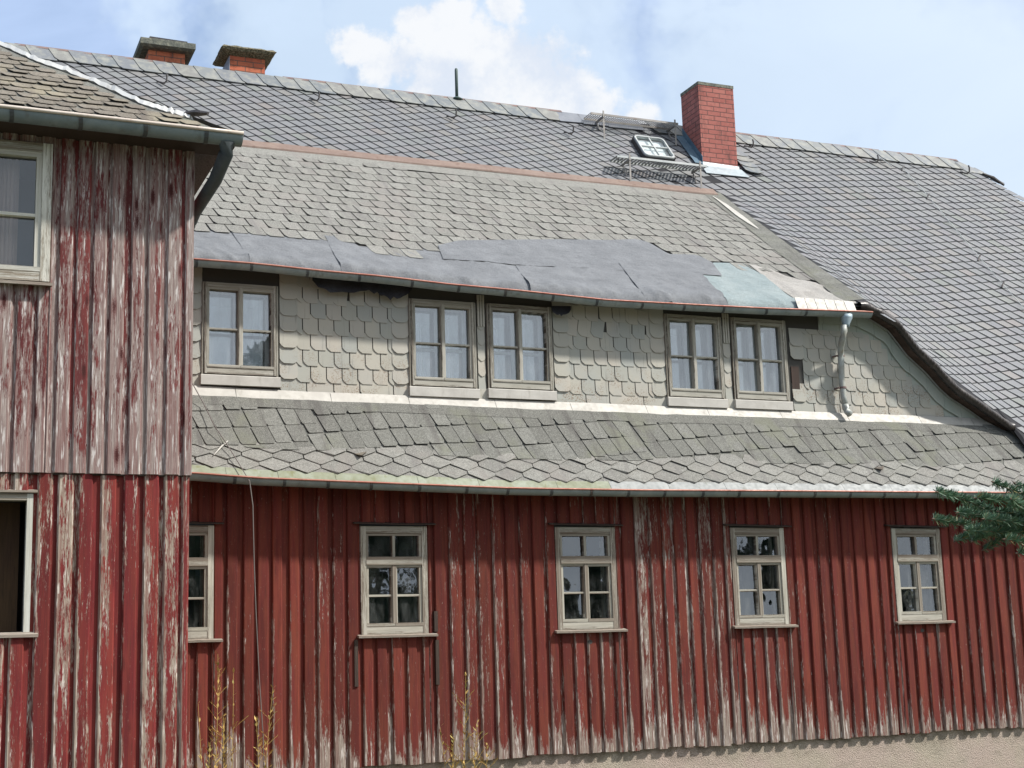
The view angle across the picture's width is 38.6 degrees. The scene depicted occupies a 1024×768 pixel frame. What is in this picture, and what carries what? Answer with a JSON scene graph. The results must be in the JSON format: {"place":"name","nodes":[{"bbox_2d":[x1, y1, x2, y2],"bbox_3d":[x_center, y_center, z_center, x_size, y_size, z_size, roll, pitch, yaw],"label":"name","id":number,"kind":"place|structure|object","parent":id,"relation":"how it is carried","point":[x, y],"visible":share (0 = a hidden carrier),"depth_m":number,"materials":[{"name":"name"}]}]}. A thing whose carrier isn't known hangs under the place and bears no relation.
{"place":"outdoors","nodes":[
{"label":"outdoors","id":0,"kind":"place"},
{"bbox_2d":[0,0,1023,201],"label":"sky","id":1,"kind":"structure","parent":0,"point":[937,78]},
{"label":"ground","id":2,"kind":"structure","parent":0,"visible":0},
{"bbox_2d":[0,41,243,767],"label":"farmhouse wing","id":3,"kind":"structure","parent":2,"relation":"on","point":[101,209],"depth_m":11.62,"materials":[{"name":"red wood"}]},
{"bbox_2d":[0,489,37,637],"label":"window","id":4,"kind":"structure","parent":3,"relation":"in","point":[16,510],"depth_m":11.64,"materials":[{"name":"grey"}]},
{"bbox_2d":[0,139,52,286],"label":"window","id":5,"kind":"structure","parent":3,"relation":"in","point":[25,167],"depth_m":11.77,"materials":[{"name":"clear glass"}]},
{"bbox_2d":[195,701,202,766],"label":"weed","id":6,"kind":"object","parent":2,"relation":"on","point":[200,756],"visible":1,"depth_m":14.37,"materials":[{"name":"yellow plant"}]},
{"bbox_2d":[206,739,217,767],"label":"weed","id":7,"kind":"object","parent":2,"relation":"on","point":[210,749],"visible":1,"depth_m":14.34,"materials":[{"name":"yellow plant"}]},
{"bbox_2d":[205,652,228,767],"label":"weed","id":8,"kind":"object","parent":2,"relation":"on","point":[217,713],"visible":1,"depth_m":14.53,"materials":[{"name":"yellow plant"}]},
{"bbox_2d":[210,713,236,767],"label":"weed","id":9,"kind":"object","parent":2,"relation":"on","point":[223,738],"visible":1,"depth_m":14.54,"materials":[{"name":"yellow plant"}]},
{"bbox_2d":[226,668,248,766],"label":"weed","id":10,"kind":"object","parent":2,"relation":"on","point":[233,728],"visible":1,"depth_m":14.64,"materials":[{"name":"yellow plant"}]},
{"bbox_2d":[246,716,271,767],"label":"weed","id":11,"kind":"object","parent":2,"relation":"on","point":[260,740],"visible":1,"depth_m":14.64,"materials":[{"name":"yellow plant"}]},
{"bbox_2d":[254,685,279,767],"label":"weed","id":12,"kind":"object","parent":2,"relation":"on","point":[269,718],"visible":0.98,"depth_m":14.89,"materials":[{"name":"yellow plant"}]},
{"bbox_2d":[440,723,450,767],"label":"weed","id":13,"kind":"object","parent":2,"relation":"on","point":[442,747],"visible":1,"depth_m":15.51,"materials":[{"name":"yellow plant"}]},
{"bbox_2d":[442,734,461,767],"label":"weed","id":14,"kind":"object","parent":2,"relation":"on","point":[452,760],"visible":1,"depth_m":15.48,"materials":[{"name":"yellow plant"}]},
{"bbox_2d":[452,672,477,767],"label":"weed","id":15,"kind":"object","parent":2,"relation":"on","point":[463,761],"visible":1,"depth_m":15.67,"materials":[{"name":"yellow plant"}]},
{"bbox_2d":[463,719,486,767],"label":"weed","id":16,"kind":"object","parent":2,"relation":"on","point":[475,752],"visible":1,"depth_m":15.81,"materials":[{"name":"yellow plant"}]},
{"bbox_2d":[473,742,496,767],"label":"weed","id":17,"kind":"object","parent":2,"relation":"on","point":[487,755],"visible":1,"depth_m":15.73,"materials":[{"name":"yellow plant"}]},
{"bbox_2d":[5,36,1023,767],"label":"farmhouse","id":18,"kind":"object","parent":2,"relation":"on","point":[577,440],"visible":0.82,"depth_m":18.38,"materials":[{"name":"wood"}]},
{"bbox_2d":[188,521,223,642],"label":"window","id":19,"kind":"structure","parent":18,"relation":"in","point":[201,537],"depth_m":15.66,"materials":[{"name":"beige paint"}]},
{"bbox_2d":[214,440,227,454],"bbox_3d":[-3.147,0.690,15.795,0.022,0.187,0.242,-7,-12,28],"label":"splinter","id":20,"kind":"object","parent":18,"relation":"on","point":[221,446],"visible":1,"depth_m":15.78,"materials":[{"name":"wood"}]},
{"bbox_2d":[192,384,263,767],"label":"cable","id":21,"kind":"object","parent":18,"relation":"hanging from","point":[254,568],"visible":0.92,"depth_m":15.36,"materials":[{"name":"grey plastic"}]},
{"bbox_2d":[200,281,280,387],"bbox_3d":[-3.326,-0.474,17.307,0.915,1.202,1.138,3,-11,-22],"label":"window","id":22,"kind":"structure","parent":18,"relation":"in","point":[239,323],"depth_m":17.02,"materials":[{"name":"clear glass"}]},
{"bbox_2d":[353,522,437,637],"bbox_3d":[-1.489,2.270,16.814,0.972,1.293,1.068,3,-11,-22],"label":"window","id":23,"kind":"structure","parent":18,"relation":"in","point":[393,559],"depth_m":16.52,"materials":[{"name":"beige paint"}]},
{"bbox_2d":[408,298,479,398],"bbox_3d":[-1.035,-0.336,18.243,0.899,1.202,1.138,3,-11,-22],"label":"window","id":24,"kind":"structure","parent":18,"relation":"in","point":[442,334],"depth_m":17.92,"materials":[{"name":"clear glass"}]},
{"bbox_2d":[485,303,556,400],"bbox_3d":[-0.093,-0.303,18.632,0.913,1.192,1.138,3,-11,-22],"label":"window","id":25,"kind":"structure","parent":18,"relation":"in","point":[519,343],"depth_m":18.30,"materials":[{"name":"clear glass"}]},
{"bbox_2d":[548,523,627,632],"bbox_3d":[0.713,2.368,17.720,0.973,1.298,1.068,3,-11,-22],"label":"window","id":26,"kind":"structure","parent":18,"relation":"in","point":[585,557],"depth_m":17.42,"materials":[{"name":"beige paint"}]},
{"bbox_2d":[663,314,728,407],"bbox_3d":[2.191,-0.206,19.573,0.887,1.221,1.138,3,-11,-22],"label":"window","id":27,"kind":"structure","parent":18,"relation":"in","point":[694,366],"depth_m":19.24,"materials":[{"name":"clear glass"}]},
{"bbox_2d":[722,524,798,627],"bbox_3d":[2.914,2.467,18.626,0.964,1.294,1.068,3,-11,-22],"label":"window","id":28,"kind":"structure","parent":18,"relation":"in","point":[759,580],"depth_m":18.32,"materials":[{"name":"beige paint"}]},
{"bbox_2d":[729,317,793,410],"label":"window","id":29,"kind":"structure","parent":18,"relation":"in","point":[759,360],"depth_m":19.61,"materials":[{"name":"clear glass"}]},
{"bbox_2d":[884,524,955,623],"bbox_3d":[5.154,2.565,19.548,0.962,1.297,1.068,3,-11,-22],"label":"window","id":30,"kind":"structure","parent":18,"relation":"in","point":[916,553],"depth_m":19.24,"materials":[{"name":"beige paint"}]},
{"bbox_2d":[932,477,1023,557],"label":"spruce tree","id":31,"kind":"object","parent":2,"relation":"on","point":[1006,523],"visible":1,"depth_m":6.47,"materials":[{"name":"green plant"}]}
]}

